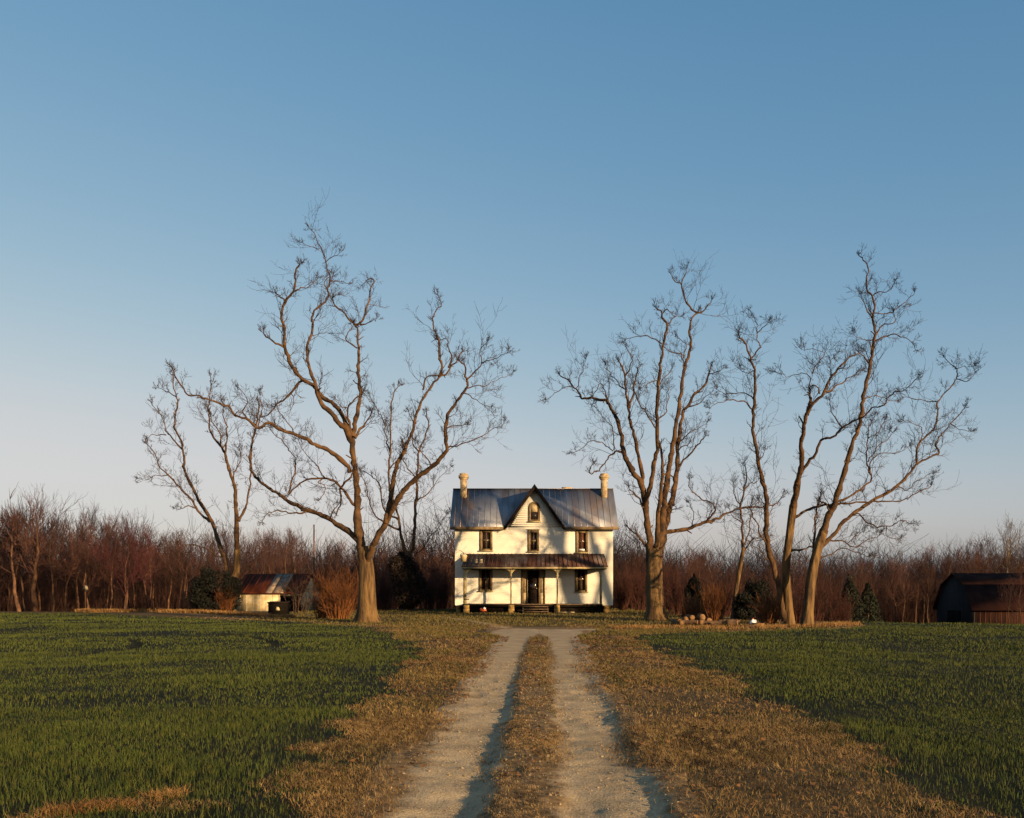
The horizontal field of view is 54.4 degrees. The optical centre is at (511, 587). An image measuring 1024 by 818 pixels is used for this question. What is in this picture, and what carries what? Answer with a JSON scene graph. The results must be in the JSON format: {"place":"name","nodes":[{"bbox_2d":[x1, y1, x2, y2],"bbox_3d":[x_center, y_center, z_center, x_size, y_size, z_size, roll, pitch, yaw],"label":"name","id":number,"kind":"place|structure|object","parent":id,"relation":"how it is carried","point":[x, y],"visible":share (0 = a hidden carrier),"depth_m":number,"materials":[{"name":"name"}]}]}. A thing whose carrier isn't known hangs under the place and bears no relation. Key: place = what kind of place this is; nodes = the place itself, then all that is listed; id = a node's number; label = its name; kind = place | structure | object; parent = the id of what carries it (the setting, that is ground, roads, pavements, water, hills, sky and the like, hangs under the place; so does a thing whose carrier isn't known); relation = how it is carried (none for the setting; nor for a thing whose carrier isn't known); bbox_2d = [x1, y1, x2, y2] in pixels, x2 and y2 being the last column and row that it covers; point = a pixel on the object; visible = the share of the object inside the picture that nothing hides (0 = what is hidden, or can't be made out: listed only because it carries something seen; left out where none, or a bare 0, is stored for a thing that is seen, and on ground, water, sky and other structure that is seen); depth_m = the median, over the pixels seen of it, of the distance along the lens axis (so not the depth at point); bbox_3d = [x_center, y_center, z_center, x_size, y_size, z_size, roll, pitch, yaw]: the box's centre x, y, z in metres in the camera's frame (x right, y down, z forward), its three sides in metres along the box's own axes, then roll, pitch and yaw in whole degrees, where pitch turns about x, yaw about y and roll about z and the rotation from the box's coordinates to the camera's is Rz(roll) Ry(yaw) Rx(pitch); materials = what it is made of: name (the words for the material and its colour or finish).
{"place":"outdoors","nodes":[
{"label":"outdoors","id":0,"kind":"place"},
{"bbox_2d":[75,608,295,617],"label":"tall straw grass","id":1,"kind":"structure","parent":0,"point":[206,611],"depth_m":66.86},
{"bbox_2d":[0,612,441,817],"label":"wheat field","id":2,"kind":"structure","parent":0,"point":[12,747],"depth_m":13.87,"materials":[{"name":"plant"}]},
{"bbox_2d":[4,615,1017,817],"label":"dry grass","id":3,"kind":"structure","parent":0,"point":[367,728],"depth_m":10.71,"materials":[{"name":"plant"}]},
{"bbox_2d":[0,603,1023,817],"bbox_3d":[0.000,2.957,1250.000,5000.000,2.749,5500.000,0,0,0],"label":"ground","id":4,"kind":"structure","parent":0,"point":[203,700],"depth_m":14.08,"materials":[{"name":"plant"}]},
{"bbox_2d":[0,500,43,610],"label":"bare tree","id":5,"kind":"object","parent":4,"relation":"on","point":[15,596],"visible":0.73,"depth_m":78.00,"materials":[{"name":"brown wood"}]},
{"bbox_2d":[0,500,55,610],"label":"bare tree","id":6,"kind":"object","parent":4,"relation":"on","point":[23,598],"visible":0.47,"depth_m":79.74,"materials":[{"name":"brown wood"}]},
{"bbox_2d":[0,510,57,610],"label":"bare tree","id":7,"kind":"object","parent":4,"relation":"on","point":[8,582],"visible":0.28,"depth_m":81.65,"materials":[{"name":"plant"}]},
{"bbox_2d":[0,507,74,610],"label":"bare tree","id":8,"kind":"object","parent":4,"relation":"on","point":[40,555],"visible":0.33,"depth_m":87.56,"materials":[{"name":"plant"}]},
{"bbox_2d":[0,483,87,610],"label":"bare tree","id":9,"kind":"object","parent":4,"relation":"on","point":[34,605],"visible":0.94,"depth_m":78.48,"materials":[{"name":"plant"}]},
{"bbox_2d":[21,500,87,610],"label":"bare tree","id":10,"kind":"object","parent":4,"relation":"on","point":[62,529],"visible":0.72,"depth_m":87.65,"materials":[{"name":"plant"}]},
{"bbox_2d":[40,513,90,610],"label":"bare tree","id":11,"kind":"object","parent":4,"relation":"on","point":[52,545],"visible":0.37,"depth_m":94.99,"materials":[{"name":"plant"}]},
{"bbox_2d":[34,517,99,611],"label":"bare tree","id":12,"kind":"object","parent":4,"relation":"on","point":[51,569],"visible":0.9,"depth_m":80.07,"materials":[{"name":"plant"}]},
{"bbox_2d":[43,524,96,611],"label":"bare tree","id":13,"kind":"object","parent":4,"relation":"on","point":[71,547],"visible":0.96,"depth_m":81.61,"materials":[{"name":"plant"}]},
{"bbox_2d":[40,523,105,608],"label":"bare tree","id":14,"kind":"object","parent":4,"relation":"on","point":[78,573],"visible":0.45,"depth_m":86.70,"materials":[{"name":"plant"}]},
{"bbox_2d":[56,515,107,609],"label":"bare tree","id":15,"kind":"object","parent":4,"relation":"on","point":[94,527],"visible":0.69,"depth_m":84.04,"materials":[{"name":"plant"}]},
{"bbox_2d":[53,520,119,607],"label":"bare tree","id":16,"kind":"object","parent":4,"relation":"on","point":[80,553],"visible":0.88,"depth_m":82.13,"materials":[{"name":"brown wood"}]},
{"bbox_2d":[67,510,115,607],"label":"bare tree","id":17,"kind":"object","parent":4,"relation":"on","point":[84,514],"visible":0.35,"depth_m":90.02,"materials":[{"name":"plant"}]},
{"bbox_2d":[48,502,136,594],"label":"bare tree","id":18,"kind":"object","parent":4,"relation":"on","point":[94,508],"visible":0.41,"depth_m":96.12,"materials":[{"name":"plant"}]},
{"bbox_2d":[23,782,193,816],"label":"straw patch","id":19,"kind":"object","parent":4,"relation":"on","point":[81,806],"visible":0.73,"depth_m":7.64,"materials":[{"name":"plant"}]},
{"bbox_2d":[91,515,135,607],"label":"bare tree","id":20,"kind":"object","parent":4,"relation":"on","point":[109,519],"visible":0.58,"depth_m":87.40,"materials":[{"name":"plant"}]},
{"bbox_2d":[77,507,155,609],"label":"bare tree","id":21,"kind":"object","parent":4,"relation":"on","point":[111,535],"visible":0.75,"depth_m":82.40,"materials":[{"name":"plant"}]},
{"bbox_2d":[74,510,172,608],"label":"bare tree","id":22,"kind":"object","parent":4,"relation":"on","point":[124,567],"visible":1,"depth_m":79.74,"materials":[{"name":"plant"}]},
{"bbox_2d":[105,508,153,607],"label":"bare tree","id":23,"kind":"object","parent":4,"relation":"on","point":[134,525],"visible":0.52,"depth_m":88.04,"materials":[{"name":"plant"}]},
{"bbox_2d":[115,530,143,609],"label":"bare tree","id":24,"kind":"object","parent":4,"relation":"on","point":[130,556],"visible":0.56,"depth_m":83.48,"materials":[{"name":"plant"}]},
{"bbox_2d":[114,525,165,609],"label":"bare tree","id":25,"kind":"object","parent":4,"relation":"on","point":[148,553],"visible":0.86,"depth_m":82.05,"materials":[{"name":"plant"}]},
{"bbox_2d":[115,525,170,610],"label":"bare tree","id":26,"kind":"object","parent":4,"relation":"on","point":[144,530],"visible":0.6,"depth_m":83.62,"materials":[{"name":"plant"}]},
{"bbox_2d":[146,533,188,609],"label":"bare tree","id":27,"kind":"object","parent":4,"relation":"on","point":[165,552],"visible":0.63,"depth_m":88.11,"materials":[{"name":"plant"}]},
{"bbox_2d":[154,534,203,609],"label":"bare tree","id":28,"kind":"object","parent":4,"relation":"on","point":[180,550],"visible":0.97,"depth_m":81.97,"materials":[{"name":"brown wood"}]},
{"bbox_2d":[162,542,196,608],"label":"bare tree","id":29,"kind":"object","parent":4,"relation":"on","point":[183,565],"visible":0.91,"depth_m":82.20,"materials":[{"name":"plant"}]},
{"bbox_2d":[151,530,208,607],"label":"bare tree","id":30,"kind":"object","parent":4,"relation":"on","point":[174,560],"visible":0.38,"depth_m":93.93,"materials":[{"name":"plant"}]},
{"bbox_2d":[135,364,270,610],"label":"old tree","id":31,"kind":"object","parent":4,"relation":"on","point":[237,558],"visible":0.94,"depth_m":82.94,"materials":[{"name":"brown plant"}]},
{"bbox_2d":[190,532,231,592],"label":"bare tree","id":32,"kind":"object","parent":4,"relation":"on","point":[210,543],"visible":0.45,"depth_m":93.93,"materials":[{"name":"plant"}]},
{"bbox_2d":[185,566,243,610],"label":"evergreen bush","id":33,"kind":"object","parent":4,"relation":"on","point":[202,594],"visible":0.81,"depth_m":75.68,"materials":[{"name":"green plant"}]},
{"bbox_2d":[204,525,243,596],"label":"bare tree","id":34,"kind":"object","parent":4,"relation":"on","point":[225,540],"visible":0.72,"depth_m":93.36,"materials":[{"name":"brown wood"}]},
{"bbox_2d":[214,581,239,610],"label":"bush","id":35,"kind":"object","parent":4,"relation":"on","point":[226,602],"visible":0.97,"depth_m":75.89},
{"bbox_2d":[239,528,289,573],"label":"bare tree","id":36,"kind":"object","parent":4,"relation":"on","point":[265,551],"visible":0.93,"depth_m":105.26,"materials":[{"name":"brown wood"}]},
{"bbox_2d":[243,523,299,573],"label":"bare tree","id":37,"kind":"object","parent":4,"relation":"on","point":[269,550],"visible":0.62,"depth_m":110.23,"materials":[{"name":"brown wood"}]},
{"bbox_2d":[237,574,319,610],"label":"shed","id":38,"kind":"structure","parent":4,"relation":"on","point":[260,591],"depth_m":85.09,"materials":[{"name":"white wood"}]},
{"bbox_2d":[267,601,290,613],"bbox_3d":[-14.858,1.337,63.450,1.260,0.971,1.002,0,0,0],"label":"bin","id":39,"kind":"object","parent":4,"relation":"on","point":[277,607],"visible":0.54,"depth_m":63.00,"materials":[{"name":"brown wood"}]},
{"bbox_2d":[261,533,312,573],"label":"bare tree","id":40,"kind":"object","parent":4,"relation":"on","point":[280,550],"visible":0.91,"depth_m":106.24,"materials":[{"name":"plant"}]},
{"bbox_2d":[261,526,326,573],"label":"bare tree","id":41,"kind":"object","parent":4,"relation":"on","point":[292,547],"visible":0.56,"depth_m":111.44,"materials":[{"name":"plant"}]},
{"bbox_2d":[277,561,317,612],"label":"leaning shrub","id":42,"kind":"object","parent":4,"relation":"on","point":[299,600],"visible":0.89,"depth_m":67.74,"materials":[{"name":"brown plant"}]},
{"bbox_2d":[301,585,325,618],"bbox_3d":[-10.824,0.762,57.026,2.457,2.059,1.944,0,0,0],"label":"brush","id":43,"kind":"object","parent":4,"relation":"on","point":[321,614],"visible":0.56,"depth_m":56.90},
{"bbox_2d":[302,542,355,588],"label":"bare tree","id":44,"kind":"object","parent":4,"relation":"on","point":[335,552],"visible":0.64,"depth_m":97.41,"materials":[{"name":"plant"}]},
{"bbox_2d":[300,561,358,619],"bbox_3d":[-9.643,0.120,54.965,3.944,3.317,3.467,0,0,37],"label":"brush","id":45,"kind":"object","parent":4,"relation":"on","point":[340,605],"visible":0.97,"depth_m":54.74,"materials":[{"name":"plant"}]},
{"bbox_2d":[324,558,358,603],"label":"brush","id":46,"kind":"object","parent":4,"relation":"on","point":[353,569],"visible":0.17,"depth_m":79.94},
{"bbox_2d":[165,189,519,622],"bbox_3d":[-7.425,-10.113,50.517,15.594,24.027,14.691,0,0,0],"label":"old tree","id":47,"kind":"object","parent":4,"relation":"on","point":[366,612],"visible":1,"depth_m":49.71,"materials":[{"name":"brown plant"}]},
{"bbox_2d":[374,561,396,609],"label":"brush","id":48,"kind":"object","parent":4,"relation":"on","point":[385,592],"visible":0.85,"depth_m":75.80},
{"bbox_2d":[350,378,453,610],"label":"vine clad tree","id":49,"kind":"object","parent":4,"relation":"on","point":[405,600],"visible":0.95,"depth_m":74.92,"materials":[{"name":"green plant"}]},
{"bbox_2d":[414,562,443,609],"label":"brush","id":50,"kind":"object","parent":4,"relation":"on","point":[431,596],"visible":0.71,"depth_m":77.86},
{"bbox_2d":[426,557,454,608],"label":"brush","id":51,"kind":"object","parent":4,"relation":"on","point":[444,597],"visible":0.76,"depth_m":79.86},
{"bbox_2d":[0,531,1014,622],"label":"undergrowth","id":52,"kind":"object","parent":4,"relation":"on","point":[102,600],"visible":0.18,"depth_m":90.99,"materials":[{"name":"plant"}]},
{"bbox_2d":[0,490,1023,622],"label":"woods","id":53,"kind":"object","parent":4,"relation":"on","point":[620,551],"visible":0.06,"depth_m":106.39,"materials":[{"name":"plant"}]},
{"bbox_2d":[450,473,618,612],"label":"farmhouse","id":54,"kind":"object","parent":4,"relation":"on","point":[539,550],"visible":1,"depth_m":69.00,"materials":[{"name":"white paint"}]},
{"bbox_2d":[478,570,492,591],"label":"window","id":55,"kind":"structure","parent":54,"relation":"in","point":[485,576],"depth_m":69.03,"materials":[{"name":"black glass"}]},
{"bbox_2d":[479,530,492,550],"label":"window","id":56,"kind":"structure","parent":54,"relation":"in","point":[486,536],"depth_m":68.95,"materials":[{"name":"black glass"}]},
{"bbox_2d":[527,529,539,551],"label":"window","id":57,"kind":"structure","parent":54,"relation":"in","point":[533,538],"depth_m":68.95,"materials":[{"name":"black glass"}]},
{"bbox_2d":[528,570,538,602],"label":"door","id":58,"kind":"structure","parent":54,"relation":"in","point":[533,575],"depth_m":69.07,"materials":[{"name":"black wood"}]},
{"bbox_2d":[528,502,540,521],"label":"attic window","id":59,"kind":"structure","parent":54,"relation":"in","point":[534,510],"depth_m":68.98,"materials":[{"name":"paint"}]},
{"bbox_2d":[574,570,587,592],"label":"window","id":60,"kind":"structure","parent":54,"relation":"in","point":[580,575],"depth_m":69.03,"materials":[{"name":"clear glass"}]},
{"bbox_2d":[575,530,588,552],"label":"window","id":61,"kind":"structure","parent":54,"relation":"in","point":[580,534],"depth_m":68.95,"materials":[{"name":"clear glass"}]},
{"bbox_2d":[613,560,638,609],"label":"brush","id":62,"kind":"object","parent":4,"relation":"on","point":[620,596],"visible":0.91,"depth_m":75.80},
{"bbox_2d":[616,558,645,608],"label":"brush","id":63,"kind":"object","parent":4,"relation":"on","point":[630,602],"visible":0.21,"depth_m":78.83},
{"bbox_2d":[621,570,645,610],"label":"brush","id":64,"kind":"object","parent":4,"relation":"on","point":[639,604],"visible":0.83,"depth_m":73.87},
{"bbox_2d":[537,255,770,619],"bbox_3d":[8.461,-9.329,54.258,13.115,22.354,9.242,0,0,-26],"label":"old tree","id":65,"kind":"object","parent":4,"relation":"on","point":[655,607],"visible":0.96,"depth_m":53.16,"materials":[{"name":"brown plant"}]},
{"bbox_2d":[640,554,693,609],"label":"brush","id":66,"kind":"object","parent":4,"relation":"on","point":[675,575],"visible":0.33,"depth_m":77.87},
{"bbox_2d":[663,565,705,614],"bbox_3d":[10.364,0.126,61.805,3.286,3.269,2.243,0,0,27],"label":"brush","id":67,"kind":"object","parent":4,"relation":"on","point":[678,597],"visible":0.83,"depth_m":61.89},
{"bbox_2d":[679,595,704,620],"bbox_3d":[9.116,1.021,48.995,1.903,1.514,1.188,0,0,0],"label":"brush","id":68,"kind":"object","parent":4,"relation":"on","point":[689,610],"visible":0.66,"depth_m":48.80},
{"bbox_2d":[668,541,717,589],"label":"bare tree","id":69,"kind":"object","parent":4,"relation":"on","point":[688,556],"visible":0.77,"depth_m":86.58,"materials":[{"name":"plant"}]},
{"bbox_2d":[681,572,705,618],"bbox_3d":[9.503,0.480,51.994,1.386,2.630,1.335,0,0,0],"label":"juniper","id":70,"kind":"object","parent":4,"relation":"on","point":[690,591],"visible":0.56,"depth_m":51.89,"materials":[{"name":"green plant"}]},
{"bbox_2d":[671,544,743,600],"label":"bare tree","id":71,"kind":"object","parent":4,"relation":"on","point":[733,575],"visible":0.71,"depth_m":88.68,"materials":[{"name":"plant"}]},
{"bbox_2d":[692,579,732,620],"bbox_3d":[9.615,0.654,47.949,2.084,2.205,1.479,0,0,18],"label":"brush","id":72,"kind":"object","parent":4,"relation":"on","point":[715,609],"visible":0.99,"depth_m":47.80,"materials":[{"name":"plant"}]},
{"bbox_2d":[706,573,744,615],"bbox_3d":[13.770,0.376,64.016,2.668,2.886,1.692,0,0,0],"label":"brush","id":73,"kind":"object","parent":4,"relation":"on","point":[729,608],"visible":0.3,"depth_m":63.92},
{"bbox_2d":[604,620,862,629],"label":"tall straw grass","id":74,"kind":"structure","parent":4,"relation":"on","point":[835,623],"depth_m":42.70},
{"bbox_2d":[731,592,757,619],"bbox_3d":[12.665,1.024,53.978,1.444,1.669,1.464,0,0,0],"label":"evergreen bush","id":75,"kind":"object","parent":4,"relation":"on","point":[741,612],"visible":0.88,"depth_m":53.76,"materials":[{"name":"green plant"}]},
{"bbox_2d":[716,441,775,618],"bbox_3d":[13.237,-3.423,56.264,3.294,10.688,4.821,0,0,0],"label":"slim tree","id":76,"kind":"object","parent":4,"relation":"on","point":[743,543],"visible":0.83,"depth_m":56.80,"materials":[{"name":"brown plant"}]},
{"bbox_2d":[735,577,777,619],"bbox_3d":[13.513,0.603,55.094,2.249,2.498,2.257,0,0,-35],"label":"evergreen bush","id":77,"kind":"object","parent":4,"relation":"on","point":[751,588],"visible":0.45,"depth_m":54.62,"materials":[{"name":"green plant"}]},
{"bbox_2d":[748,585,780,623],"bbox_3d":[11.930,0.805,46.478,2.158,1.921,1.613,0,0,0],"label":"brush","id":78,"kind":"object","parent":4,"relation":"on","point":[769,615],"visible":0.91,"depth_m":46.36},
{"bbox_2d":[774,583,815,623],"bbox_3d":[13.420,0.624,46.897,2.154,2.283,1.632,0,0,0],"label":"brush","id":79,"kind":"object","parent":4,"relation":"on","point":[797,613],"visible":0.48,"depth_m":46.71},
{"bbox_2d":[702,300,934,624],"bbox_3d":[13.614,-5.435,44.129,9.676,14.577,6.511,0,0,21],"label":"old tree","id":80,"kind":"object","parent":4,"relation":"on","point":[784,597],"visible":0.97,"depth_m":44.49,"materials":[{"name":"brown plant"}]},
{"bbox_2d":[791,568,850,621],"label":"brush","id":81,"kind":"object","parent":4,"relation":"on","point":[818,613],"visible":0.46,"depth_m":65.79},
{"bbox_2d":[817,576,864,621],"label":"brush","id":82,"kind":"object","parent":4,"relation":"on","point":[843,613],"visible":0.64,"depth_m":69.84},
{"bbox_2d":[820,551,873,600],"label":"bare tree","id":83,"kind":"object","parent":4,"relation":"on","point":[848,571],"visible":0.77,"depth_m":89.65,"materials":[{"name":"plant"}]},
{"bbox_2d":[834,574,869,621],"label":"pine tree","id":84,"kind":"object","parent":4,"relation":"on","point":[858,615],"visible":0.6,"depth_m":77.76,"materials":[{"name":"plant"}]},
{"bbox_2d":[859,581,883,621],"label":"pine tree","id":85,"kind":"object","parent":4,"relation":"on","point":[870,602],"visible":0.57,"depth_m":79.73,"materials":[{"name":"green plant"}]},
{"bbox_2d":[856,563,892,614],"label":"bare tree","id":86,"kind":"object","parent":4,"relation":"on","point":[872,585],"visible":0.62,"depth_m":90.08,"materials":[{"name":"plant"}]},
{"bbox_2d":[799,245,987,624],"bbox_3d":[18.389,-6.987,46.814,12.099,17.706,4.871,0,0,-36],"label":"old tree","id":87,"kind":"object","parent":4,"relation":"on","point":[821,541],"visible":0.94,"depth_m":45.21,"materials":[{"name":"brown plant"}]},
{"bbox_2d":[878,555,918,620],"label":"bare tree","id":88,"kind":"object","parent":4,"relation":"on","point":[902,568],"visible":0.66,"depth_m":100.58,"materials":[{"name":"plant"}]},
{"bbox_2d":[872,561,934,622],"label":"bare tree","id":89,"kind":"object","parent":4,"relation":"on","point":[892,583],"visible":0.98,"depth_m":93.75,"materials":[{"name":"brown wood"}]},
{"bbox_2d":[898,562,928,621],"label":"bare tree","id":90,"kind":"object","parent":4,"relation":"on","point":[918,578],"visible":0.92,"depth_m":97.45,"materials":[{"name":"plant"}]},
{"bbox_2d":[906,554,941,622],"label":"bare tree","id":91,"kind":"object","parent":4,"relation":"on","point":[917,563],"visible":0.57,"depth_m":102.03,"materials":[{"name":"plant"}]},
{"bbox_2d":[903,551,951,622],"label":"bare tree","id":92,"kind":"object","parent":4,"relation":"on","point":[929,560],"visible":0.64,"depth_m":104.79,"materials":[{"name":"brown wood"}]},
{"bbox_2d":[908,559,949,622],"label":"bare tree","id":93,"kind":"object","parent":4,"relation":"on","point":[929,577],"visible":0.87,"depth_m":96.92,"materials":[{"name":"brown wood"}]},
{"bbox_2d":[939,532,989,580],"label":"bare tree","id":94,"kind":"object","parent":4,"relation":"on","point":[964,566],"visible":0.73,"depth_m":102.32,"materials":[{"name":"plant"}]},
{"bbox_2d":[947,531,1001,572],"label":"bare tree","id":95,"kind":"object","parent":4,"relation":"on","point":[981,545],"visible":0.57,"depth_m":110.55,"materials":[{"name":"plant"}]},
{"bbox_2d":[933,573,1023,624],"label":"barn","id":96,"kind":"structure","parent":4,"relation":"on","point":[966,598],"depth_m":81.28,"materials":[{"name":"brown wood"}]},
{"bbox_2d":[947,610,960,623],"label":"door","id":97,"kind":"structure","parent":96,"relation":"in","point":[954,616],"depth_m":83.64,"materials":[{"name":"brown wood"}]},
{"bbox_2d":[966,515,1023,572],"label":"pale tree","id":98,"kind":"object","parent":4,"relation":"on","point":[1010,551],"visible":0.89,"depth_m":99.68,"materials":[{"name":"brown plant"}]},
{"bbox_2d":[997,565,1023,624],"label":"bare tree","id":99,"kind":"object","parent":4,"relation":"on","point":[1021,589],"visible":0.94,"depth_m":73.98,"materials":[{"name":"plant"}]},
{"bbox_2d":[0,0,1023,584],"label":"sky","id":100,"kind":"structure","parent":0,"point":[553,159],"materials":[{"name":"blue"}]},
{"bbox_2d":[342,627,709,817],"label":"driveway","id":101,"kind":"structure","parent":0,"point":[600,802],"depth_m":10.03,"materials":[{"name":"gravel"}]},
{"bbox_2d":[357,659,694,817],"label":"gravel stones","id":102,"kind":"object","parent":101,"relation":"on","point":[548,794],"visible":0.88,"depth_m":12.78,"materials":[{"name":"gravel"}]},
{"bbox_2d":[286,636,995,817],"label":"fallen leaves","id":103,"kind":"object","parent":101,"relation":"on","point":[634,654],"visible":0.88,"depth_m":16.75,"materials":[{"name":"brown plant"}]},
{"bbox_2d":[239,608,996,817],"bbox_3d":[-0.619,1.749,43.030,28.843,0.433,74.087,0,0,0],"label":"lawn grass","id":104,"kind":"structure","parent":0,"point":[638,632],"depth_m":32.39,"materials":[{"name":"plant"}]},
{"bbox_2d":[633,621,1023,817],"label":"wheat field","id":105,"kind":"structure","parent":0,"point":[857,649],"depth_m":18.35,"materials":[{"name":"plant"}]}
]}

